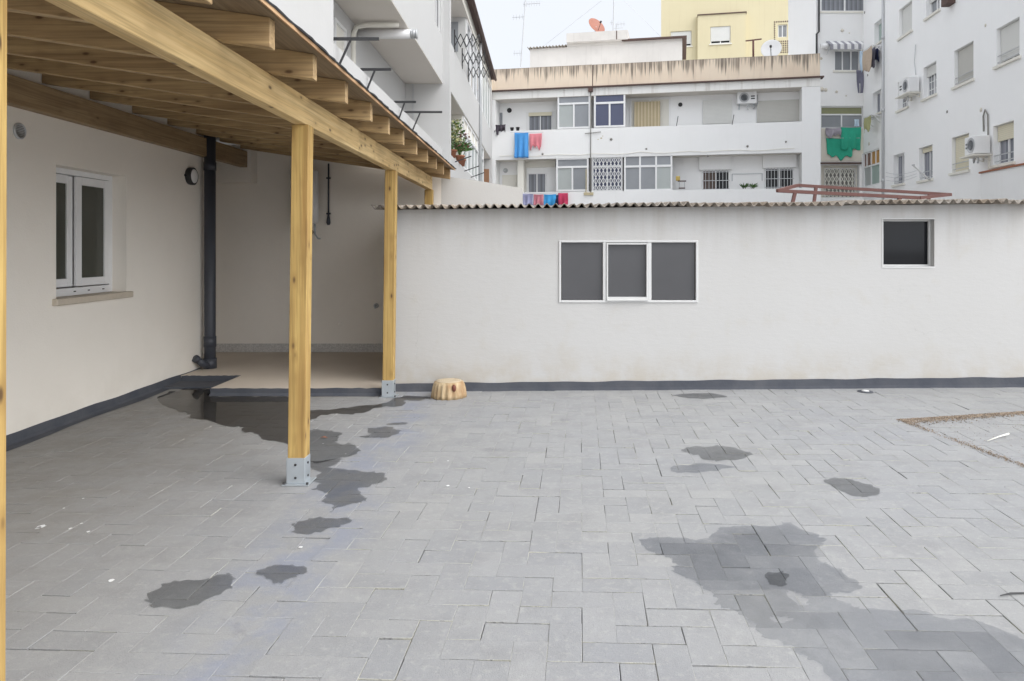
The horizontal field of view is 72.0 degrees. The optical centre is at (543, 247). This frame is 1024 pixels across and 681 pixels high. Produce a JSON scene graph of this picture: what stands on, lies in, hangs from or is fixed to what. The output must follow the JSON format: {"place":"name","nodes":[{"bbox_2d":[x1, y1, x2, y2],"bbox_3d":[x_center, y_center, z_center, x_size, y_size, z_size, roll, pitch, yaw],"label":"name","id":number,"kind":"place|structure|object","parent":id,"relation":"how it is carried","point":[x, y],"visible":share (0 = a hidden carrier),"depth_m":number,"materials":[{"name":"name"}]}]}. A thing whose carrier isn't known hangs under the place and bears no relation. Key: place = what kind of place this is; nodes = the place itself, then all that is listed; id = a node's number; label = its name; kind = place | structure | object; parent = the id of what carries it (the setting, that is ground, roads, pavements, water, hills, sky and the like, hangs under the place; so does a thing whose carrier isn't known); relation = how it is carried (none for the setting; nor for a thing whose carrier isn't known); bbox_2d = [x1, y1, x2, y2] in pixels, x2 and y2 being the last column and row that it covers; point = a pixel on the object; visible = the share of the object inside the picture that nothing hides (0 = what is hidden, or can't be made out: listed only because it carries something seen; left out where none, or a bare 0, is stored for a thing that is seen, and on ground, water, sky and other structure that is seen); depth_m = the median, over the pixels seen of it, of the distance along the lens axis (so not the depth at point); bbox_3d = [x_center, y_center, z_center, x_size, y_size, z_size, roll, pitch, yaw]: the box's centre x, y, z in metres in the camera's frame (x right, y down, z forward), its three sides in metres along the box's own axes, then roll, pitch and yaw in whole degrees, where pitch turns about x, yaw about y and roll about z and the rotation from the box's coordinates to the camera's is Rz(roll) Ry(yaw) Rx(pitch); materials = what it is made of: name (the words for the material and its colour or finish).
{"place":"outdoors","nodes":[
{"label":"outdoors","id":0,"kind":"place"},
{"bbox_2d":[181,352,382,387],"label":"alcove floor","id":1,"kind":"structure","parent":0,"point":[328,369],"depth_m":8.46,"materials":[{"name":"concrete"}]},
{"bbox_2d":[181,375,381,395],"bbox_3d":[-2.905,1.508,7.740,2.550,0.080,0.780,0,0,0],"label":"floor edge","id":2,"kind":"object","parent":1,"relation":"attached to","point":[285,391],"visible":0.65,"depth_m":7.38,"materials":[{"name":"grey concrete"}]},
{"bbox_2d":[5,387,1023,680],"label":"courtyard paving","id":3,"kind":"structure","parent":0,"point":[795,535],"depth_m":3.71,"materials":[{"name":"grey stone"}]},
{"bbox_2d":[163,381,224,388],"bbox_3d":[-3.850,1.539,7.915,0.660,0.022,0.390,0,0,0],"label":"drain ledge","id":4,"kind":"object","parent":3,"relation":"on","point":[191,384],"visible":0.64,"depth_m":7.88,"materials":[{"name":"grey concrete"}]},
{"bbox_2d":[0,0,455,680],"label":"pergola","id":5,"kind":"object","parent":3,"relation":"on","point":[268,76],"visible":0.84,"depth_m":4.61,"materials":[{"name":"yellow wood"}]},
{"bbox_2d":[35,443,469,581],"bbox_3d":[-1.672,1.543,4.425,1.683,0.008,2.315,0,0,41],"label":"paint splash","id":6,"kind":"object","parent":3,"relation":"on","point":[42,526],"visible":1,"depth_m":3.90,"materials":[{"name":"white paint"}]},
{"bbox_2d":[431,378,466,400],"bbox_3d":[-0.989,1.459,7.319,0.373,0.172,0.377,0,0,0],"label":"log stump","id":7,"kind":"object","parent":3,"relation":"on","point":[448,389],"visible":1,"depth_m":7.19,"materials":[{"name":"beige wood"}]},
{"bbox_2d":[857,390,872,392],"bbox_3d":[3.386,1.505,7.419,0.160,0.017,0.160,0,0,0],"label":"drain cap","id":8,"kind":"object","parent":3,"relation":"on","point":[865,391],"visible":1,"depth_m":7.40,"materials":[{"name":"paint"}]},
{"bbox_2d":[896,411,1023,466],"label":"gravel","id":9,"kind":"structure","parent":3,"relation":"on","point":[942,418],"depth_m":6.20,"materials":[{"name":"beige gravel"}]},
{"bbox_2d":[987,433,1009,440],"bbox_3d":[3.599,1.496,5.573,0.316,0.025,0.016,0,0,-32],"label":"wood chip","id":10,"kind":"object","parent":9,"relation":"on","point":[999,436],"visible":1,"depth_m":5.59,"materials":[{"name":"white wood"}]},
{"bbox_2d":[1000,592,1023,595],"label":"twig","id":11,"kind":"object","parent":3,"relation":"on","point":[1013,593],"visible":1,"depth_m":3.09,"materials":[{"name":"wood"}]},
{"bbox_2d":[475,0,660,68],"label":"sky","id":12,"kind":"structure","parent":0,"point":[544,22],"materials":[{"name":"white"}]},
{"bbox_2d":[527,30,686,67],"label":"rooftop house","id":13,"kind":"structure","parent":0,"point":[602,47],"depth_m":35.55,"materials":[{"name":"white paint"}]},
{"bbox_2d":[589,18,604,31],"bbox_3d":[2.753,-11.574,36.711,0.866,0.937,0.683,0,0,0],"label":"satellite dish","id":14,"kind":"object","parent":13,"relation":"on","point":[596,25],"visible":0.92,"depth_m":36.78,"materials":[{"name":"orange paint"}]},
{"bbox_2d":[544,0,660,45],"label":"aerial","id":15,"kind":"object","parent":13,"relation":"on","point":[611,22],"visible":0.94,"depth_m":36.54,"materials":[{"name":"grey metal"}]},
{"bbox_2d":[492,53,823,206],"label":"apartment building","id":16,"kind":"structure","parent":0,"point":[709,140],"depth_m":30.39,"materials":[{"name":"white paint"}]},
{"bbox_2d":[494,124,505,134],"bbox_3d":[-1.964,-5.293,31.550,0.518,0.497,0.233,0,0,5],"label":"garment","id":17,"kind":"object","parent":16,"relation":"on","point":[501,128],"visible":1,"depth_m":31.53,"materials":[{"name":"fabric"}]},
{"bbox_2d":[502,175,516,186],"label":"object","id":18,"kind":"structure","parent":16,"relation":"in","point":[508,180],"depth_m":32.24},
{"bbox_2d":[512,0,539,66],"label":"aerial","id":19,"kind":"object","parent":16,"relation":"on","point":[513,17],"visible":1,"depth_m":34.40,"materials":[{"name":"grey metal"}]},
{"bbox_2d":[528,173,546,191],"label":"window","id":20,"kind":"structure","parent":16,"relation":"in","point":[537,182],"depth_m":31.97,"materials":[{"name":"grey glass"}]},
{"bbox_2d":[528,112,552,129],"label":"window","id":21,"kind":"structure","parent":16,"relation":"in","point":[536,120],"depth_m":31.93,"materials":[{"name":"grey glass"}]},
{"bbox_2d":[634,101,659,126],"bbox_3d":[4.525,-5.803,30.869,1.124,1.233,0.030,0,0,11],"label":"bamboo blind","id":22,"kind":"object","parent":16,"relation":"hanging from","point":[646,114],"visible":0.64,"depth_m":30.86,"materials":[{"name":"beige fabric"}]},
{"bbox_2d":[630,97,670,126],"bbox_3d":[4.677,-5.887,31.032,1.788,1.440,0.072,0,0,11],"label":"balcony door","id":23,"kind":"structure","parent":16,"relation":"in","point":[665,102],"depth_m":30.93,"materials":[{"name":"white paint"}]},
{"bbox_2d":[678,180,685,188],"bbox_3d":[5.894,-2.710,30.084,0.349,0.328,0.250,0,0,11],"label":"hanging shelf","id":24,"kind":"object","parent":16,"relation":"attached to","point":[684,181],"visible":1,"depth_m":30.10,"materials":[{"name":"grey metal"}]},
{"bbox_2d":[702,169,729,189],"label":"window","id":25,"kind":"structure","parent":16,"relation":"in","point":[711,179],"depth_m":30.46,"materials":[{"name":"white paint"}]},
{"bbox_2d":[702,99,732,124],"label":"window","id":26,"kind":"structure","parent":16,"relation":"in","point":[713,111],"depth_m":30.40,"materials":[{"name":"white paint"}]},
{"bbox_2d":[740,183,749,188],"bbox_3d":[8.477,-2.572,29.788,0.418,0.391,0.481,0,0,0],"label":"yucca","id":27,"kind":"object","parent":16,"relation":"on","point":[743,186],"visible":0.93,"depth_m":29.72,"materials":[{"name":"green plant"}]},
{"bbox_2d":[737,91,757,109],"bbox_3d":[8.705,-6.275,30.104,0.875,0.770,0.333,0,0,11],"label":"air conditioner","id":28,"kind":"object","parent":16,"relation":"attached to","point":[746,98],"visible":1,"depth_m":29.98,"materials":[{"name":"white paint"}]},
{"bbox_2d":[746,38,761,56],"bbox_3d":[9.197,-8.688,30.893,0.681,0.974,0.087,0,0,14],"label":"roof post","id":29,"kind":"object","parent":16,"relation":"on","point":[752,40],"visible":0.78,"depth_m":30.87,"materials":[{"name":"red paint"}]},
{"bbox_2d":[761,40,781,55],"bbox_3d":[9.946,-8.682,30.824,0.676,0.945,0.603,0,0,-20],"label":"satellite dish","id":30,"kind":"object","parent":16,"relation":"on","point":[771,47],"visible":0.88,"depth_m":30.86,"materials":[{"name":"white paint"}]},
{"bbox_2d":[756,99,798,122],"bbox_3d":[9.993,-5.820,29.967,1.841,0.969,0.105,0,0,11],"label":"window","id":31,"kind":"structure","parent":16,"relation":"in","point":[767,111],"depth_m":29.92,"materials":[{"name":"white paint"}]},
{"bbox_2d":[764,168,793,188],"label":"window","id":32,"kind":"structure","parent":16,"relation":"in","point":[773,177],"depth_m":29.95,"materials":[{"name":"white paint"}]},
{"bbox_2d":[661,0,787,59],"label":"yellow building","id":33,"kind":"structure","parent":0,"point":[713,29],"depth_m":45.95,"materials":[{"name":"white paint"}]},
{"bbox_2d":[671,31,692,46],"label":"window","id":34,"kind":"structure","parent":33,"relation":"in","point":[682,33],"depth_m":46.76,"materials":[{"name":"white paint"}]},
{"bbox_2d":[709,26,731,44],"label":"window","id":35,"kind":"structure","parent":33,"relation":"in","point":[718,35],"depth_m":45.97,"materials":[{"name":"white paint"}]},
{"bbox_2d":[778,25,786,36],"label":"window","id":36,"kind":"structure","parent":33,"relation":"in","point":[782,29],"depth_m":45.64,"materials":[{"name":"white paint"}]},
{"label":"ground","id":37,"kind":"structure","parent":0,"visible":0},
{"bbox_2d":[6,69,202,451],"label":"house","id":38,"kind":"structure","parent":37,"relation":"on","point":[104,284],"depth_m":6.67,"materials":[{"name":"paint"}]},
{"bbox_2d":[13,123,25,138],"bbox_3d":[-4.190,-0.935,5.630,0.020,0.132,0.132,0,0,0],"label":"wall vent","id":39,"kind":"object","parent":38,"relation":"attached to","point":[19,130],"depth_m":5.62,"materials":[{"name":"grey metal"}]},
{"bbox_2d":[52,167,132,305],"bbox_3d":[-4.277,-0.112,6.570,0.244,1.215,1.120,0,0,0],"label":"window","id":40,"kind":"structure","parent":38,"relation":"in","point":[92,192],"depth_m":6.64,"materials":[{"name":"white paint"}]},
{"bbox_2d":[184,167,197,184],"bbox_3d":[-4.160,-0.850,8.318,0.080,0.210,0.235,0,0,0],"label":"wall lamp","id":41,"kind":"object","parent":38,"relation":"attached to","point":[191,175],"visible":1,"depth_m":8.27,"materials":[{"name":"black metal"}]},
{"bbox_2d":[192,135,216,368],"bbox_3d":[-4.130,0.030,8.539,0.154,2.899,0.335,0,0,27],"label":"drainpipe","id":42,"kind":"object","parent":38,"relation":"attached to","point":[208,360],"visible":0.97,"depth_m":8.56,"materials":[{"name":"black plastic"}]},
{"bbox_2d":[203,0,496,182],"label":"corner building","id":43,"kind":"structure","parent":37,"relation":"on","point":[412,48],"depth_m":16.37,"materials":[{"name":"white paint"}]},
{"bbox_2d":[333,17,346,54],"bbox_3d":[-3.425,-2.700,11.775,0.070,2.100,0.650,0,0,0],"label":"balcony door","id":44,"kind":"structure","parent":43,"relation":"in","point":[339,30],"depth_m":11.79,"materials":[{"name":"white paint"}]},
{"bbox_2d":[333,37,378,63],"bbox_3d":[-2.308,-2.317,8.450,0.655,0.422,0.030,0,0,0],"label":"line bracket","id":45,"kind":"object","parent":43,"relation":"attached to","point":[349,39],"visible":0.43,"depth_m":8.44,"materials":[{"name":"black metal"}]},
{"bbox_2d":[360,68,390,88],"bbox_3d":[-2.393,-2.367,9.900,0.485,0.322,0.030,0,0,0],"label":"line bracket","id":46,"kind":"object","parent":43,"relation":"attached to","point":[375,69],"visible":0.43,"depth_m":9.89,"materials":[{"name":"black metal"}]},
{"bbox_2d":[394,101,415,117],"bbox_3d":[-2.417,-2.367,12.100,0.435,0.321,0.030,0,0,0],"label":"line bracket","id":47,"kind":"object","parent":43,"relation":"attached to","point":[403,102],"visible":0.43,"depth_m":12.09,"materials":[{"name":"black metal"}]},
{"bbox_2d":[404,111,441,129],"bbox_3d":[-2.257,-2.267,13.000,0.755,0.522,0.030,0,0,0],"label":"line bracket","id":48,"kind":"object","parent":43,"relation":"attached to","point":[419,112],"visible":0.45,"depth_m":12.99,"materials":[{"name":"black metal"}]},
{"bbox_2d":[435,0,439,30],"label":"window","id":49,"kind":"structure","parent":43,"relation":"in","point":[437,2],"depth_m":17.02,"materials":[{"name":"white paint"}]},
{"bbox_2d":[451,119,464,157],"bbox_3d":[-2.383,-2.841,18.229,0.670,1.012,0.831,0,0,-21],"label":"variegated shrub","id":50,"kind":"object","parent":43,"relation":"on","point":[453,142],"visible":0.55,"depth_m":18.14,"materials":[{"name":"green plant"}]},
{"bbox_2d":[453,132,470,162],"bbox_3d":[-2.344,-2.752,19.301,0.644,0.834,0.641,0,0,-40],"label":"potted plant","id":51,"kind":"object","parent":43,"relation":"on","point":[460,150],"visible":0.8,"depth_m":19.24,"materials":[{"name":"green plant"}]},
{"bbox_2d":[453,141,472,166],"bbox_3d":[-2.303,-2.713,20.091,0.772,0.755,0.714,0,0,0],"label":"spiky plant","id":52,"kind":"object","parent":43,"relation":"on","point":[468,149],"visible":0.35,"depth_m":20.04,"materials":[{"name":"green plant"}]},
{"bbox_2d":[454,30,479,51],"bbox_3d":[-2.010,-5.390,18.325,0.662,0.580,0.074,0,0,0],"label":"scissor rack","id":53,"kind":"object","parent":43,"relation":"attached to","point":[464,41],"visible":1,"depth_m":18.31,"materials":[{"name":"black metal"}]},
{"bbox_2d":[460,33,488,66],"bbox_3d":[-1.930,-5.570,19.950,0.496,0.016,3.300,0,0,0],"label":"rack line","id":54,"kind":"object","parent":53,"relation":"attached to","point":[478,51],"visible":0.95,"depth_m":19.84,"materials":[{"name":"black metal"}]},
{"bbox_2d":[462,48,484,68],"bbox_3d":[-2.010,-5.390,20.025,0.662,0.580,0.074,0,0,0],"label":"scissor rack","id":55,"kind":"object","parent":43,"relation":"attached to","point":[471,59],"visible":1,"depth_m":20.01,"materials":[{"name":"black metal"}]},
{"bbox_2d":[468,63,488,81],"bbox_3d":[-2.010,-5.390,21.625,0.662,0.580,0.074,0,0,0],"label":"scissor rack","id":56,"kind":"object","parent":43,"relation":"attached to","point":[476,72],"visible":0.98,"depth_m":21.61,"materials":[{"name":"black metal"}]},
{"bbox_2d":[484,169,488,182],"bbox_3d":[-2.700,-2.890,30.765,0.600,1.120,0.050,0,0,0],"label":"door","id":57,"kind":"structure","parent":43,"relation":"in","point":[486,171],"depth_m":30.74,"materials":[{"name":"brown wood"}]},
{"bbox_2d":[203,145,522,353],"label":"garden wall","id":58,"kind":"structure","parent":37,"relation":"on","point":[253,223],"depth_m":9.95,"materials":[{"name":"paint"}]},
{"bbox_2d":[290,170,320,238],"bbox_3d":[-3.294,-0.596,9.722,0.367,0.949,0.452,0,0,0],"label":"water heater","id":59,"kind":"object","parent":58,"relation":"attached to","point":[315,201],"visible":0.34,"depth_m":9.62,"materials":[{"name":"metal"}]},
{"bbox_2d":[326,164,330,224],"bbox_3d":[-3.039,-0.758,9.925,0.060,0.864,0.058,0,0,0],"label":"conduit","id":60,"kind":"object","parent":58,"relation":"attached to","point":[328,222],"visible":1,"depth_m":9.92,"materials":[{"name":"black plastic"}]},
{"bbox_2d":[371,198,1023,391],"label":"shed","id":61,"kind":"structure","parent":37,"relation":"on","point":[858,294],"depth_m":7.61,"materials":[{"name":"paint"}]},
{"bbox_2d":[559,240,697,302],"bbox_3d":[0.913,0.253,7.618,1.505,0.673,0.084,0,0,0],"label":"window","id":62,"kind":"structure","parent":61,"relation":"in","point":[604,272],"depth_m":7.63,"materials":[{"name":"glass"}]},
{"bbox_2d":[776,184,951,201],"bbox_3d":[3.810,-0.637,8.250,2.510,0.320,1.036,0,0,0],"label":"rusty frame","id":63,"kind":"object","parent":61,"relation":"on","point":[928,195],"visible":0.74,"depth_m":8.05,"materials":[{"name":"red paint"}]},
{"bbox_2d":[882,218,934,267],"bbox_3d":[3.936,-0.053,7.666,0.567,0.540,0.124,0,0,0],"label":"window","id":64,"kind":"structure","parent":61,"relation":"in","point":[904,242],"depth_m":7.71,"materials":[{"name":"glass"}]},
{"bbox_2d":[788,0,862,200],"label":"stair block","id":65,"kind":"structure","parent":37,"relation":"on","point":[814,26],"depth_m":30.99,"materials":[{"name":"white paint"}]},
{"bbox_2d":[826,138,852,160],"bbox_3d":[12.950,-4.324,30.846,1.192,1.001,0.076,0,0,1],"label":"net","id":66,"kind":"object","parent":65,"relation":"attached to","point":[833,147],"visible":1,"depth_m":30.84,"materials":[{"name":"green fabric"}]},
{"bbox_2d":[824,168,856,196],"bbox_3d":[13.076,-2.870,31.093,1.409,1.339,0.155,0,0,0],"label":"grille door","id":67,"kind":"structure","parent":65,"relation":"in","point":[846,177],"depth_m":31.10,"materials":[{"name":"white paint"}]},
{"bbox_2d":[820,0,862,12],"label":"window","id":68,"kind":"structure","parent":65,"relation":"in","point":[827,6],"depth_m":31.03,"materials":[{"name":"grey glass"}]},
{"bbox_2d":[821,106,862,127],"bbox_3d":[13.104,-5.745,31.033,1.882,0.983,0.074,0,0,0],"label":"window","id":69,"kind":"structure","parent":65,"relation":"in","point":[831,116],"depth_m":31.03,"materials":[{"name":"grey glass"}]},
{"bbox_2d":[826,41,862,54],"bbox_3d":[13.158,-8.781,30.674,1.558,0.592,0.467,0,0,0],"label":"awning","id":70,"kind":"object","parent":65,"relation":"attached to","point":[846,44],"visible":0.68,"depth_m":30.45,"materials":[{"name":"fabric"}]},
{"bbox_2d":[833,50,858,71],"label":"window","id":71,"kind":"structure","parent":65,"relation":"in","point":[845,60],"depth_m":31.03,"materials":[{"name":"grey glass"}]},
{"bbox_3d":[13.079,-5.050,30.789,1.832,0.492,0.015,0,0,0],"label":"clothes line","id":72,"kind":"object","parent":65,"relation":"attached to","visible":0},
{"bbox_2d":[825,128,840,137],"bbox_3d":[12.650,-5.022,30.772,0.677,0.485,0.166,0,0,0],"label":"blanket","id":73,"kind":"object","parent":72,"relation":"hanging from","point":[830,132],"visible":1,"depth_m":30.77,"materials":[{"name":"fabric"}]},
{"bbox_2d":[841,127,860,149],"bbox_3d":[13.426,-4.783,30.803,0.868,1.020,0.145,0,0,0],"label":"towel","id":74,"kind":"object","parent":72,"relation":"hanging from","point":[851,137],"visible":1,"depth_m":30.79,"materials":[{"name":"green fabric"}]},
{"bbox_2d":[854,119,858,126],"bbox_3d":[13.656,-5.466,30.748,0.213,0.310,0.082,0,0,7],"label":"shirt","id":75,"kind":"object","parent":72,"relation":"hanging from","point":[856,123],"visible":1,"depth_m":30.74,"materials":[{"name":"blue fabric"}]},
{"bbox_2d":[862,0,1023,199],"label":"long building","id":76,"kind":"structure","parent":37,"relation":"on","point":[963,60],"depth_m":23.13,"materials":[{"name":"white paint"}]},
{"bbox_2d":[856,70,863,92],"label":"trousers","id":77,"kind":"object","parent":76,"relation":"hanging from","point":[860,77],"visible":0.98,"depth_m":30.35,"materials":[{"name":"grey fabric"}]},
{"bbox_2d":[859,51,862,71],"bbox_3d":[13.743,-8.039,30.389,0.236,0.949,0.140,0,0,0],"label":"shirt","id":78,"kind":"object","parent":76,"relation":"hanging from","point":[860,59],"visible":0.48,"depth_m":30.41,"materials":[{"name":"blue fabric"}]},
{"bbox_2d":[862,148,878,187],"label":"window","id":79,"kind":"structure","parent":76,"relation":"in","point":[871,171],"depth_m":29.53,"materials":[{"name":"grey glass"}]},
{"bbox_2d":[871,91,881,117],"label":"window","id":80,"kind":"structure","parent":76,"relation":"in","point":[878,95],"depth_m":29.18,"materials":[{"name":"white paint"}]},
{"bbox_2d":[872,21,881,48],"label":"window","id":81,"kind":"structure","parent":76,"relation":"in","point":[879,24],"depth_m":28.99,"materials":[{"name":"white paint"}]},
{"bbox_2d":[891,154,904,186],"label":"window","id":82,"kind":"structure","parent":76,"relation":"in","point":[900,158],"depth_m":27.05,"materials":[{"name":"grey glass"}]},
{"bbox_2d":[895,99,908,112],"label":"window","id":83,"kind":"structure","parent":76,"relation":"in","point":[904,104],"depth_m":26.57,"materials":[{"name":"white paint"}]},
{"bbox_2d":[896,3,912,41],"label":"window","id":84,"kind":"structure","parent":76,"relation":"in","point":[907,12],"depth_m":26.27,"materials":[{"name":"white paint"}]},
{"bbox_2d":[895,76,920,101],"bbox_3d":[13.110,-5.679,25.329,0.518,0.796,1.047,0,0,5],"label":"air conditioner","id":85,"kind":"object","parent":76,"relation":"attached to","point":[908,87],"visible":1,"depth_m":25.01,"materials":[{"name":"white paint"}]},
{"bbox_2d":[912,164,929,179],"bbox_3d":[12.707,-2.530,23.715,1.464,0.456,0.100,0,0,-42],"label":"line pole","id":86,"kind":"object","parent":76,"relation":"on","point":[921,172],"visible":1,"depth_m":23.64,"materials":[{"name":"grey metal"}]},
{"bbox_2d":[916,146,933,182],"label":"window","id":87,"kind":"structure","parent":76,"relation":"in","point":[927,152],"depth_m":24.73,"materials":[{"name":"grey glass"}]},
{"bbox_2d":[920,64,936,101],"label":"window","id":88,"kind":"structure","parent":76,"relation":"in","point":[931,71],"depth_m":24.43,"materials":[{"name":"white paint"}]},
{"bbox_2d":[923,0,940,21],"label":"window","id":89,"kind":"structure","parent":76,"relation":"in","point":[935,4],"depth_m":24.19,"materials":[{"name":"white paint"}]},
{"bbox_2d":[948,134,969,175],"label":"window","id":90,"kind":"structure","parent":76,"relation":"in","point":[962,165],"depth_m":22.33,"materials":[{"name":"white paint"}]},
{"bbox_2d":[951,44,974,89],"bbox_3d":[13.148,-5.680,21.972,0.240,1.218,1.329,0,0,5],"label":"window","id":91,"kind":"structure","parent":76,"relation":"in","point":[965,56],"depth_m":22.09,"materials":[{"name":"white paint"}]},
{"bbox_2d":[959,135,992,162],"bbox_3d":[12.688,-2.870,20.651,0.598,0.792,0.766,0,0,5],"label":"air conditioner","id":92,"kind":"object","parent":76,"relation":"attached to","point":[977,147],"visible":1,"depth_m":20.38,"materials":[{"name":"white paint"}]},
{"bbox_2d":[989,122,1014,168],"bbox_3d":[12.995,-2.902,19.800,0.290,1.214,1.173,0,0,5],"label":"window","id":93,"kind":"structure","parent":76,"relation":"in","point":[1005,132],"depth_m":19.90,"materials":[{"name":"white paint"}]},
{"bbox_2d":[992,19,1020,69],"bbox_3d":[12.978,-5.690,19.584,0.290,1.148,1.274,0,0,5],"label":"window","id":94,"kind":"structure","parent":76,"relation":"in","point":[1010,35],"depth_m":19.62,"materials":[{"name":"white paint"}]},
{"bbox_3d":[13.426,-7.976,28.735,0.550,0.372,1.128,0,0,0],"label":"drying rack","id":95,"kind":"object","parent":76,"relation":"attached to","visible":0},
{"bbox_2d":[862,45,871,71],"bbox_3d":[13.195,-7.634,28.755,0.082,1.008,0.961,0,0,6],"label":"cloth","id":96,"kind":"object","parent":95,"relation":"hanging from","point":[866,59],"visible":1,"depth_m":28.67,"materials":[{"name":"beige fabric"}]},
{"bbox_2d":[871,47,874,67],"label":"trousers","id":97,"kind":"object","parent":95,"relation":"hanging from","point":[873,59],"visible":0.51,"depth_m":28.54,"materials":[{"name":"grey fabric"}]},
{"bbox_2d":[875,47,878,61],"bbox_3d":[13.568,-7.838,28.776,0.082,0.599,0.536,0,0,6],"label":"cloth","id":98,"kind":"object","parent":95,"relation":"hanging from","point":[876,54],"visible":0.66,"depth_m":28.61,"materials":[{"name":"black fabric"}]},
{"bbox_3d":[13.474,-5.232,28.895,0.465,0.371,0.933,0,0,0],"label":"drying rack","id":99,"kind":"object","parent":76,"relation":"attached to","visible":0},
{"bbox_2d":[864,115,870,132],"bbox_3d":[13.278,-5.065,28.913,0.082,0.658,0.704,0,0,6],"label":"cloth","id":100,"kind":"object","parent":99,"relation":"hanging from","point":[867,122],"visible":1,"depth_m":28.82,"materials":[{"name":"fabric"}]},
{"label":"clothes line","id":101,"kind":"object","parent":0,"visible":0},
{"bbox_2d":[514,133,528,157],"bbox_3d":[-1.003,-4.559,31.189,0.629,1.122,0.168,0,0,10],"label":"towel","id":102,"kind":"object","parent":101,"relation":"hanging from","point":[521,146],"visible":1,"depth_m":31.20,"materials":[{"name":"blue fabric"}]},
{"bbox_2d":[529,133,541,149],"bbox_3d":[-0.367,-4.684,31.087,0.578,0.749,0.116,0,0,11],"label":"shirt","id":103,"kind":"object","parent":101,"relation":"hanging from","point":[535,140],"visible":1,"depth_m":31.07,"materials":[{"name":"pink fabric"}]},
{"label":"clothes line","id":104,"kind":"object","parent":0,"visible":0},
{"bbox_2d":[523,194,532,204],"bbox_3d":[-0.709,-2.150,31.098,0.471,0.512,0.140,0,0,15],"label":"towel","id":105,"kind":"object","parent":104,"relation":"hanging from","point":[527,198],"visible":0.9,"depth_m":31.11,"materials":[{"name":"purple fabric"}]},
{"bbox_2d":[534,194,543,204],"bbox_3d":[-0.242,-2.129,31.016,0.439,0.484,0.127,0,0,15],"label":"towel","id":106,"kind":"object","parent":104,"relation":"hanging from","point":[538,199],"visible":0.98,"depth_m":31.04,"materials":[{"name":"pink fabric"}]},
{"bbox_2d":[544,194,555,204],"bbox_3d":[0.269,-2.122,30.919,0.554,0.483,0.130,0,0,7],"label":"towel","id":107,"kind":"object","parent":104,"relation":"hanging from","point":[550,199],"visible":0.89,"depth_m":30.91,"materials":[{"name":"blue fabric"}]},
{"bbox_2d":[558,193,567,204],"bbox_3d":[0.834,-2.156,30.829,0.446,0.507,0.132,0,0,7],"label":"towel","id":108,"kind":"object","parent":104,"relation":"hanging from","point":[562,198],"visible":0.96,"depth_m":30.80,"materials":[{"name":"fabric"}]}
]}

